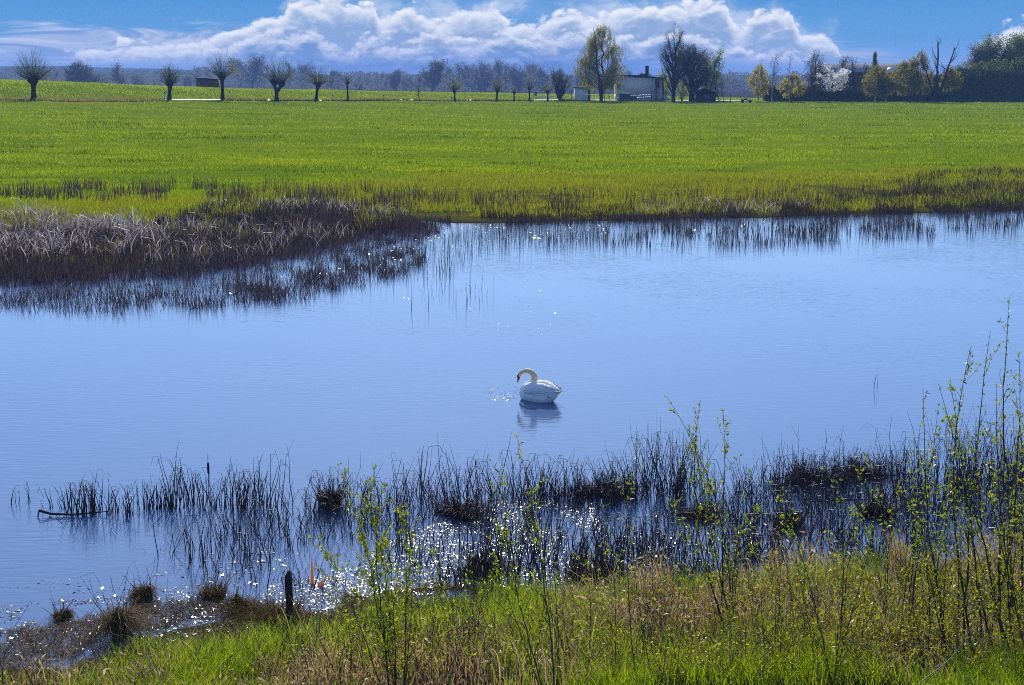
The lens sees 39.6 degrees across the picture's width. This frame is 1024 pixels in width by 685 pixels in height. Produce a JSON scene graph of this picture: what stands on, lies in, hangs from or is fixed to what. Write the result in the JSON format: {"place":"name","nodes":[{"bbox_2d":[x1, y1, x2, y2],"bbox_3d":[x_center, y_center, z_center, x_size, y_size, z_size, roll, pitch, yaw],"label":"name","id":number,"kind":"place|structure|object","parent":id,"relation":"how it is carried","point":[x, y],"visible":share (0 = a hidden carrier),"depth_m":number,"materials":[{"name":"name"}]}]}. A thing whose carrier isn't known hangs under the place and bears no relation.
{"place":"outdoors","nodes":[
{"label":"outdoors","id":0,"kind":"place"},
{"bbox_2d":[0,66,935,83],"bbox_3d":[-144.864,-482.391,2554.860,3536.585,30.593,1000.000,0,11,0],"label":"hills","id":1,"kind":"structure","parent":0,"point":[98,69],"depth_m":2355.37,"materials":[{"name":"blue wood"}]},
{"bbox_2d":[0,210,1023,670],"bbox_3d":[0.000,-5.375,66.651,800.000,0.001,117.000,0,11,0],"label":"water","id":2,"kind":"structure","parent":0,"point":[774,346],"depth_m":32.71,"materials":[{"name":"blue liquid"}]},
{"bbox_2d":[43,591,82,623],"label":"tussock","id":3,"kind":"object","parent":2,"relation":"in","point":[63,614],"visible":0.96,"depth_m":18.62,"materials":[{"name":"brown plant"}]},
{"bbox_2d":[52,469,101,517],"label":"reed clump","id":4,"kind":"object","parent":2,"relation":"in","point":[83,502],"visible":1,"depth_m":23.03,"materials":[{"name":"black plant"}]},
{"bbox_2d":[151,442,191,510],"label":"reed clump","id":5,"kind":"object","parent":2,"relation":"in","point":[171,503],"visible":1,"depth_m":23.31,"materials":[{"name":"brown plant"}]},
{"bbox_2d":[170,463,206,507],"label":"reed clump","id":6,"kind":"object","parent":2,"relation":"in","point":[187,498],"visible":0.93,"depth_m":23.57,"materials":[{"name":"black plant"}]},
{"bbox_2d":[0,587,377,680],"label":"scum","id":7,"kind":"object","parent":2,"relation":"on","point":[64,633],"visible":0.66,"depth_m":18.23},
{"bbox_2d":[0,195,443,313],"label":"reed bed","id":8,"kind":"object","parent":2,"relation":"in","point":[75,270],"visible":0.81,"depth_m":53.79,"materials":[{"name":"brown plant"}]},
{"bbox_2d":[202,460,259,509],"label":"reed clump","id":9,"kind":"object","parent":2,"relation":"in","point":[227,497],"visible":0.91,"depth_m":23.43,"materials":[{"name":"black plant"}]},
{"bbox_2d":[230,456,283,508],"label":"reed clump","id":10,"kind":"object","parent":2,"relation":"in","point":[263,501],"visible":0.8,"depth_m":23.58,"materials":[{"name":"black plant"}]},
{"bbox_2d":[305,467,362,512],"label":"tussock","id":11,"kind":"object","parent":2,"relation":"in","point":[336,498],"visible":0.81,"depth_m":23.37,"materials":[{"name":"brown plant"}]},
{"bbox_2d":[0,501,793,663],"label":"wet debris","id":12,"kind":"object","parent":2,"relation":"on","point":[323,609],"visible":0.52,"depth_m":19.96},
{"bbox_2d":[419,480,503,524],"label":"tussock","id":13,"kind":"object","parent":2,"relation":"in","point":[448,510],"visible":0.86,"depth_m":22.93,"materials":[{"name":"brown plant"}]},
{"bbox_2d":[517,368,562,402],"bbox_3d":[0.599,0.980,31.144,1.164,0.768,0.550,7,13,32],"label":"swan","id":14,"kind":"object","parent":2,"relation":"on","point":[533,389],"visible":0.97,"depth_m":30.98,"materials":[{"name":"white"}]},
{"bbox_2d":[90,405,1023,590],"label":"reed belt","id":15,"kind":"object","parent":2,"relation":"in","point":[678,484],"visible":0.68,"depth_m":22.46,"materials":[{"name":"plant"}]},
{"bbox_2d":[548,467,655,498],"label":"tussock","id":16,"kind":"object","parent":2,"relation":"in","point":[600,488],"visible":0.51,"depth_m":24.05,"materials":[{"name":"brown plant"}]},
{"bbox_2d":[360,163,1023,308],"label":"shore reeds","id":17,"kind":"object","parent":2,"relation":"in","point":[522,218],"visible":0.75,"depth_m":69.85,"materials":[{"name":"brown plant"}]},
{"bbox_2d":[659,488,739,522],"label":"tussock","id":18,"kind":"object","parent":2,"relation":"in","point":[694,512],"visible":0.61,"depth_m":22.87,"materials":[{"name":"brown plant"}]},
{"bbox_2d":[761,501,818,529],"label":"tussock","id":19,"kind":"object","parent":2,"relation":"in","point":[796,517],"visible":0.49,"depth_m":22.41,"materials":[{"name":"brown plant"}]},
{"bbox_2d":[764,449,854,487],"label":"tussock","id":20,"kind":"object","parent":2,"relation":"in","point":[814,474],"visible":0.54,"depth_m":24.80,"materials":[{"name":"brown plant"}]},
{"bbox_2d":[825,446,909,482],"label":"tussock","id":21,"kind":"object","parent":2,"relation":"in","point":[865,470],"visible":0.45,"depth_m":25.18,"materials":[{"name":"brown plant"}]},
{"bbox_2d":[844,477,912,519],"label":"tussock","id":22,"kind":"object","parent":2,"relation":"in","point":[870,512],"visible":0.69,"depth_m":22.86,"materials":[{"name":"brown plant"}]},
{"bbox_2d":[0,81,1023,684],"bbox_3d":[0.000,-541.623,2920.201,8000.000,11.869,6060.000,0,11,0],"label":"ground","id":23,"kind":"structure","parent":0,"point":[236,147],"depth_m":130.48,"materials":[{"name":"green plant"}]},
{"bbox_2d":[12,43,53,99],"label":"pollard willow","id":24,"kind":"object","parent":23,"relation":"on","point":[33,79],"visible":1,"depth_m":227.33,"materials":[{"name":"brown plant"}]},
{"bbox_2d":[59,60,85,81],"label":"tree","id":25,"kind":"object","parent":23,"relation":"on","point":[72,76],"visible":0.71,"depth_m":787.05,"materials":[{"name":"grey plant"}]},
{"bbox_2d":[72,62,106,82],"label":"tree","id":26,"kind":"object","parent":23,"relation":"on","point":[88,76],"visible":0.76,"depth_m":784.85,"materials":[{"name":"grey plant"}]},
{"bbox_2d":[60,562,178,653],"bbox_3d":[-4.879,3.480,17.986,1.745,1.349,1.693,5,12,25],"label":"tussock","id":27,"kind":"object","parent":23,"relation":"on","point":[127,615],"visible":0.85,"depth_m":17.89,"materials":[{"name":"brown plant"}]},
{"bbox_2d":[121,563,167,606],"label":"tussock","id":28,"kind":"object","parent":23,"relation":"on","point":[145,593],"visible":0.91,"depth_m":19.27,"materials":[{"name":"brown plant"}]},
{"bbox_2d":[154,61,182,99],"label":"pollard willow","id":29,"kind":"object","parent":23,"relation":"on","point":[169,83],"visible":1,"depth_m":243.20,"materials":[{"name":"brown plant"}]},
{"bbox_2d":[184,564,249,600],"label":"tussock","id":30,"kind":"object","parent":23,"relation":"on","point":[214,592],"visible":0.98,"depth_m":19.37,"materials":[{"name":"brown plant"}]},
{"bbox_2d":[203,50,239,100],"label":"pollard willow","id":31,"kind":"object","parent":23,"relation":"on","point":[221,76],"visible":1,"depth_m":251.02,"materials":[{"name":"brown plant"}]},
{"bbox_2d":[211,574,268,617],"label":"tussock","id":32,"kind":"object","parent":23,"relation":"on","point":[236,597],"visible":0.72,"depth_m":18.80,"materials":[{"name":"brown plant"}]},
{"bbox_2d":[239,53,263,88],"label":"tree","id":33,"kind":"object","parent":23,"relation":"on","point":[254,66],"visible":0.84,"depth_m":1038.54,"materials":[{"name":"grey plant"}]},
{"bbox_2d":[207,589,328,623],"bbox_3d":[-3.230,3.520,18.587,1.890,0.555,1.385,0,11,0],"label":"tussock","id":34,"kind":"object","parent":23,"relation":"on","point":[263,613],"visible":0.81,"depth_m":18.59,"materials":[{"name":"brown plant"}]},
{"bbox_2d":[257,55,297,100],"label":"pollard willow","id":35,"kind":"object","parent":23,"relation":"on","point":[274,81],"visible":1,"depth_m":261.16,"materials":[{"name":"brown plant"}]},
{"bbox_2d":[0,96,574,101],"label":"verge growth","id":36,"kind":"object","parent":23,"relation":"on","point":[88,99],"visible":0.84,"depth_m":256.72,"materials":[{"name":"green plant"}]},
{"bbox_2d":[284,570,294,630],"bbox_3d":[-2.839,3.492,18.218,0.124,1.220,0.116,0,11,0],"label":"wooden post","id":37,"kind":"object","parent":23,"relation":"on","point":[288,587],"visible":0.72,"depth_m":18.14,"materials":[{"name":"brown wood"}]},
{"bbox_2d":[306,63,330,100],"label":"pollard willow","id":38,"kind":"object","parent":23,"relation":"on","point":[319,83],"visible":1,"depth_m":268.41,"materials":[{"name":"brown plant"}]},
{"bbox_2d":[318,567,373,684],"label":"willow shoot","id":39,"kind":"object","parent":23,"relation":"on","point":[345,625],"visible":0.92,"depth_m":15.86,"materials":[{"name":"green plant"}]},
{"bbox_2d":[308,463,425,684],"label":"willow sapling","id":40,"kind":"object","parent":23,"relation":"on","point":[393,618],"visible":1,"depth_m":15.20,"materials":[{"name":"green plant"}]},
{"bbox_2d":[0,79,766,100],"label":"dyke grass","id":41,"kind":"structure","parent":23,"relation":"on","point":[295,91],"depth_m":279.13,"materials":[{"name":"green plant"}]},
{"bbox_2d":[0,193,822,262],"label":"reed tops","id":42,"kind":"object","parent":23,"relation":"on","point":[71,240],"visible":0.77,"depth_m":60.22,"materials":[{"name":"brown plant"}]},
{"bbox_2d":[413,58,448,91],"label":"tree","id":43,"kind":"object","parent":23,"relation":"on","point":[436,69],"visible":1,"depth_m":882.72,"materials":[{"name":"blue plant"}]},
{"bbox_2d":[413,548,457,683],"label":"willow shoot","id":44,"kind":"object","parent":23,"relation":"on","point":[434,605],"visible":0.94,"depth_m":15.62,"materials":[{"name":"green plant"}]},
{"bbox_2d":[413,538,499,684],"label":"willow sapling","id":45,"kind":"object","parent":23,"relation":"on","point":[439,596],"visible":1,"depth_m":15.07,"materials":[{"name":"green plant"}]},
{"bbox_2d":[0,65,933,92],"bbox_3d":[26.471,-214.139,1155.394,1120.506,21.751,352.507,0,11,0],"label":"wood","id":46,"kind":"object","parent":23,"relation":"on","point":[444,84],"visible":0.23,"depth_m":1064.32,"materials":[{"name":"grey plant"}]},
{"bbox_2d":[463,60,493,91],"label":"tree","id":47,"kind":"object","parent":23,"relation":"on","point":[476,70],"visible":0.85,"depth_m":1031.27,"materials":[{"name":"grey plant"}]},
{"bbox_2d":[435,541,525,581],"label":"tussock","id":48,"kind":"object","parent":23,"relation":"on","point":[488,566],"visible":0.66,"depth_m":20.29,"materials":[{"name":"brown plant"}]},
{"bbox_2d":[0,527,1020,684],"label":"edge litter","id":49,"kind":"object","parent":23,"relation":"on","point":[332,618],"visible":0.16,"depth_m":18.32,"materials":[{"name":"plant"}]},
{"bbox_2d":[0,95,1023,229],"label":"meadow grass","id":50,"kind":"structure","parent":23,"relation":"on","point":[331,161],"depth_m":120.74,"materials":[{"name":"green plant"}]},
{"bbox_2d":[0,544,1023,684],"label":"bank grass","id":51,"kind":"structure","parent":23,"relation":"on","point":[606,678],"depth_m":16.49,"materials":[{"name":"green plant"}]},
{"bbox_2d":[0,163,1023,230],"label":"shore sedge","id":52,"kind":"object","parent":23,"relation":"on","point":[776,175],"visible":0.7,"depth_m":79.34,"materials":[{"name":"green plant"}]},
{"bbox_2d":[0,493,1023,684],"bbox_3d":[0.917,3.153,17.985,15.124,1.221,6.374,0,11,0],"label":"tan grass","id":53,"kind":"structure","parent":23,"relation":"on","point":[625,609],"depth_m":16.78,"materials":[{"name":"plant"}]},
{"bbox_2d":[0,516,1023,684],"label":"dead twigs","id":54,"kind":"object","parent":23,"relation":"on","point":[660,615],"visible":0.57,"depth_m":16.37,"materials":[{"name":"brown plant"}]},
{"bbox_2d":[0,173,1023,212],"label":"dead stalks","id":55,"kind":"object","parent":23,"relation":"on","point":[161,189],"visible":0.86,"depth_m":75.53,"materials":[{"name":"brown plant"}]},
{"bbox_2d":[506,63,530,92],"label":"tree","id":56,"kind":"object","parent":23,"relation":"on","point":[518,81],"visible":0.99,"depth_m":988.73,"materials":[{"name":"grey plant"}]},
{"bbox_2d":[487,433,554,684],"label":"willow sapling","id":57,"kind":"object","parent":23,"relation":"on","point":[536,529],"visible":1,"depth_m":15.01,"materials":[{"name":"green plant"}]},
{"bbox_2d":[529,522,578,684],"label":"willow sapling","id":58,"kind":"object","parent":23,"relation":"on","point":[555,594],"visible":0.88,"depth_m":15.45,"materials":[{"name":"green plant"}]},
{"bbox_2d":[545,65,573,97],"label":"bare tree","id":59,"kind":"object","parent":23,"relation":"on","point":[560,90],"visible":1,"depth_m":321.10,"materials":[{"name":"grey plant"}]},
{"bbox_2d":[146,568,1023,684],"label":"weeds","id":60,"kind":"object","parent":23,"relation":"on","point":[729,638],"visible":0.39,"depth_m":16.36,"materials":[{"name":"green plant"}]},
{"bbox_2d":[547,541,630,582],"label":"tussock","id":61,"kind":"object","parent":23,"relation":"on","point":[590,567],"visible":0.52,"depth_m":20.14,"materials":[{"name":"brown plant"}]},
{"bbox_2d":[570,505,627,683],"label":"willow shoot","id":62,"kind":"object","parent":23,"relation":"on","point":[598,599],"visible":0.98,"depth_m":15.44,"materials":[{"name":"green plant"}]},
{"bbox_2d":[572,25,628,100],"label":"birch tree","id":63,"kind":"object","parent":23,"relation":"on","point":[609,75],"visible":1,"depth_m":320.50,"materials":[{"name":"green plant"}]},
{"bbox_2d":[615,434,660,684],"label":"willow sapling","id":64,"kind":"object","parent":23,"relation":"on","point":[635,571],"visible":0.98,"depth_m":15.54,"materials":[{"name":"green plant"}]},
{"bbox_2d":[614,66,670,99],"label":"house","id":65,"kind":"structure","parent":23,"relation":"on","point":[641,86],"depth_m":327.87,"materials":[{"name":"paint"}]},
{"bbox_2d":[654,21,695,101],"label":"bare tree","id":66,"kind":"object","parent":23,"relation":"on","point":[675,73],"visible":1,"depth_m":319.84,"materials":[{"name":"green plant"}]},
{"bbox_2d":[647,529,718,684],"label":"willow shoot","id":67,"kind":"object","parent":23,"relation":"on","point":[683,594],"visible":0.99,"depth_m":15.26,"materials":[{"name":"green plant"}]},
{"bbox_2d":[673,42,716,100],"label":"dense tree","id":68,"kind":"object","parent":23,"relation":"on","point":[703,73],"visible":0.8,"depth_m":322.86,"materials":[{"name":"grey plant"}]},
{"bbox_2d":[692,88,717,101],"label":"garden hut","id":69,"kind":"object","parent":23,"relation":"on","point":[707,94],"visible":0.89,"depth_m":321.22,"materials":[{"name":"grey wood"}]},
{"bbox_2d":[664,396,758,637],"bbox_3d":[2.374,2.219,17.747,1.514,2.919,1.027,6,12,29],"label":"willow sapling","id":70,"kind":"object","parent":23,"relation":"on","point":[696,457],"visible":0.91,"depth_m":17.60,"materials":[{"name":"green plant"}]},
{"bbox_2d":[698,45,730,90],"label":"leafy tree","id":71,"kind":"object","parent":23,"relation":"on","point":[715,62],"visible":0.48,"depth_m":329.94,"materials":[{"name":"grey plant"}]},
{"bbox_2d":[673,561,821,684],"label":"bramble","id":72,"kind":"object","parent":23,"relation":"on","point":[750,632],"visible":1,"depth_m":15.03,"materials":[{"name":"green plant"}]},
{"bbox_2d":[747,63,771,101],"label":"birch tree","id":73,"kind":"object","parent":23,"relation":"on","point":[763,84],"visible":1,"depth_m":324.31,"materials":[{"name":"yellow plant"}]},
{"bbox_2d":[733,493,808,654],"bbox_3d":[2.970,2.710,16.243,0.907,1.985,0.546,0,11,0],"label":"willow shoot","id":74,"kind":"object","parent":23,"relation":"on","point":[752,552],"visible":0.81,"depth_m":16.26,"materials":[{"name":"green plant"}]},
{"bbox_2d":[775,73,807,101],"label":"golden willow","id":75,"kind":"object","parent":23,"relation":"on","point":[784,85],"visible":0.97,"depth_m":325.09,"materials":[{"name":"yellow plant"}]},
{"bbox_2d":[801,49,825,100],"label":"budding tree","id":76,"kind":"object","parent":23,"relation":"on","point":[814,79],"visible":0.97,"depth_m":326.32,"materials":[{"name":"grey plant"}]},
{"bbox_2d":[737,551,890,683],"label":"bramble","id":77,"kind":"object","parent":23,"relation":"on","point":[818,635],"visible":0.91,"depth_m":14.99,"materials":[{"name":"green plant"}]},
{"bbox_2d":[762,451,890,681],"bbox_3d":[3.396,2.411,15.352,1.293,2.400,1.074,0,11,0],"label":"willow sapling","id":78,"kind":"object","parent":23,"relation":"on","point":[840,562],"visible":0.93,"depth_m":15.27,"materials":[{"name":"green plant"}]},
{"bbox_2d":[816,62,850,102],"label":"blossom tree","id":79,"kind":"object","parent":23,"relation":"on","point":[839,76],"visible":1,"depth_m":318.93,"materials":[{"name":"white plant"}]},
{"bbox_2d":[816,497,885,668],"bbox_3d":[3.913,2.734,16.097,0.571,1.922,0.760,-8,13,-38],"label":"willow shoot","id":80,"kind":"object","parent":23,"relation":"on","point":[855,567],"visible":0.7,"depth_m":16.09,"materials":[{"name":"green plant"}]},
{"bbox_2d":[845,56,870,101],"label":"bare tree","id":81,"kind":"object","parent":23,"relation":"on","point":[853,78],"visible":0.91,"depth_m":329.25,"materials":[{"name":"brown plant"}]},
{"bbox_2d":[812,63,908,88],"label":"barn","id":82,"kind":"structure","parent":23,"relation":"on","point":[888,66],"depth_m":366.28,"materials":[{"name":"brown wood"}]},
{"bbox_2d":[762,73,966,101],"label":"hedge","id":83,"kind":"object","parent":23,"relation":"on","point":[958,94],"visible":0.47,"depth_m":332.66,"materials":[{"name":"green plant"}]},
{"bbox_2d":[814,554,940,684],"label":"bramble","id":84,"kind":"object","parent":23,"relation":"on","point":[860,649],"visible":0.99,"depth_m":14.78,"materials":[{"name":"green plant"}]},
{"bbox_2d":[854,463,901,626],"bbox_3d":[4.445,2.540,17.301,0.591,2.108,0.558,0,11,0],"label":"willow sapling","id":85,"kind":"object","parent":23,"relation":"on","point":[886,550],"visible":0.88,"depth_m":17.29,"materials":[{"name":"green plant"}]},
{"bbox_2d":[861,63,898,102],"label":"birch tree","id":86,"kind":"object","parent":23,"relation":"on","point":[870,89],"visible":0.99,"depth_m":320.95,"materials":[{"name":"green plant"}]},
{"bbox_2d":[881,527,911,575],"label":"grass tuft","id":87,"kind":"object","parent":23,"relation":"on","point":[899,552],"visible":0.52,"depth_m":20.27,"materials":[{"name":"beige plant"}]},
{"bbox_2d":[889,59,924,101],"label":"weeping willow","id":88,"kind":"object","parent":23,"relation":"on","point":[902,67],"visible":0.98,"depth_m":322.53,"materials":[{"name":"green plant"}]},
{"bbox_2d":[863,535,966,656],"bbox_3d":[4.617,2.934,16.335,1.200,1.450,0.619,1,11,6],"label":"bramble","id":89,"kind":"object","parent":23,"relation":"on","point":[918,600],"visible":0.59,"depth_m":16.30,"materials":[{"name":"green plant"}]},
{"bbox_2d":[902,49,935,101],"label":"weeping willow","id":90,"kind":"object","parent":23,"relation":"on","point":[922,57],"visible":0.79,"depth_m":324.65,"materials":[{"name":"green plant"}]},
{"bbox_2d":[887,440,971,669],"bbox_3d":[4.601,2.380,15.850,0.922,2.543,0.823,0,11,0],"label":"willow bush","id":91,"kind":"object","parent":23,"relation":"on","point":[930,562],"visible":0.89,"depth_m":15.78,"materials":[{"name":"green plant"}]},
{"bbox_2d":[893,403,970,659],"bbox_3d":[4.753,2.206,16.417,1.011,2.904,0.704,-7,13,-34],"label":"willow bush","id":92,"kind":"object","parent":23,"relation":"on","point":[915,531],"visible":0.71,"depth_m":16.30,"materials":[{"name":"green plant"}]},
{"bbox_2d":[918,36,963,102],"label":"dead tree","id":93,"kind":"object","parent":23,"relation":"on","point":[936,95],"visible":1,"depth_m":318.67,"materials":[{"name":"brown wood"}]},
{"bbox_2d":[883,542,1011,680],"bbox_3d":[4.537,2.902,14.894,1.301,1.462,0.675,3,11,15],"label":"bramble","id":94,"kind":"object","parent":23,"relation":"on","point":[955,617],"visible":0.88,"depth_m":14.92,"materials":[{"name":"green plant"}]},
{"bbox_2d":[939,66,964,101],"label":"golden willow","id":95,"kind":"object","parent":23,"relation":"on","point":[954,82],"visible":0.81,"depth_m":325.63,"materials":[{"name":"green plant"}]},
{"bbox_2d":[907,295,1023,664],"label":"willow bush","id":96,"kind":"object","parent":23,"relation":"on","point":[962,464],"visible":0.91,"depth_m":15.84,"materials":[{"name":"green plant"}]},
{"bbox_2d":[925,66,1023,101],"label":"hedge","id":97,"kind":"object","parent":23,"relation":"on","point":[989,85],"visible":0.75,"depth_m":333.77,"materials":[{"name":"green plant"}]},
{"bbox_2d":[963,41,991,71],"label":"tree","id":98,"kind":"object","parent":23,"relation":"on","point":[979,51],"visible":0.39,"depth_m":357.58,"materials":[{"name":"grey plant"}]},
{"bbox_2d":[940,384,1023,662],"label":"willow bush","id":99,"kind":"object","parent":23,"relation":"on","point":[1011,584],"visible":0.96,"depth_m":15.38,"materials":[{"name":"green plant"}]},
{"bbox_2d":[949,55,1023,75],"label":"hedge","id":100,"kind":"object","parent":23,"relation":"on","point":[1019,66],"visible":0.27,"depth_m":347.98,"materials":[{"name":"green plant"}]},
{"bbox_2d":[978,29,1006,67],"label":"tree","id":101,"kind":"object","parent":23,"relation":"on","point":[994,47],"visible":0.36,"depth_m":360.07,"materials":[{"name":"grey plant"}]},
{"bbox_2d":[962,513,1023,638],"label":"bramble","id":102,"kind":"object","parent":23,"relation":"on","point":[994,577],"visible":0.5,"depth_m":15.83,"materials":[{"name":"green plant"}]},
{"bbox_2d":[963,538,1023,684],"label":"bramble","id":103,"kind":"object","parent":23,"relation":"on","point":[1009,626],"visible":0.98,"depth_m":14.10,"materials":[{"name":"green plant"}]},
{"bbox_2d":[976,389,1023,635],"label":"willow bush","id":104,"kind":"object","parent":23,"relation":"on","point":[1007,538],"visible":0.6,"depth_m":16.76,"materials":[{"name":"green plant"}]},
{"bbox_2d":[998,29,1023,66],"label":"tree","id":105,"kind":"object","parent":23,"relation":"on","point":[1018,44],"visible":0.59,"depth_m":355.56,"materials":[{"name":"grey plant"}]},
{"bbox_2d":[0,0,1023,75],"label":"sky","id":106,"kind":"structure","parent":0,"point":[365,36],"materials":[{"name":"blue"}]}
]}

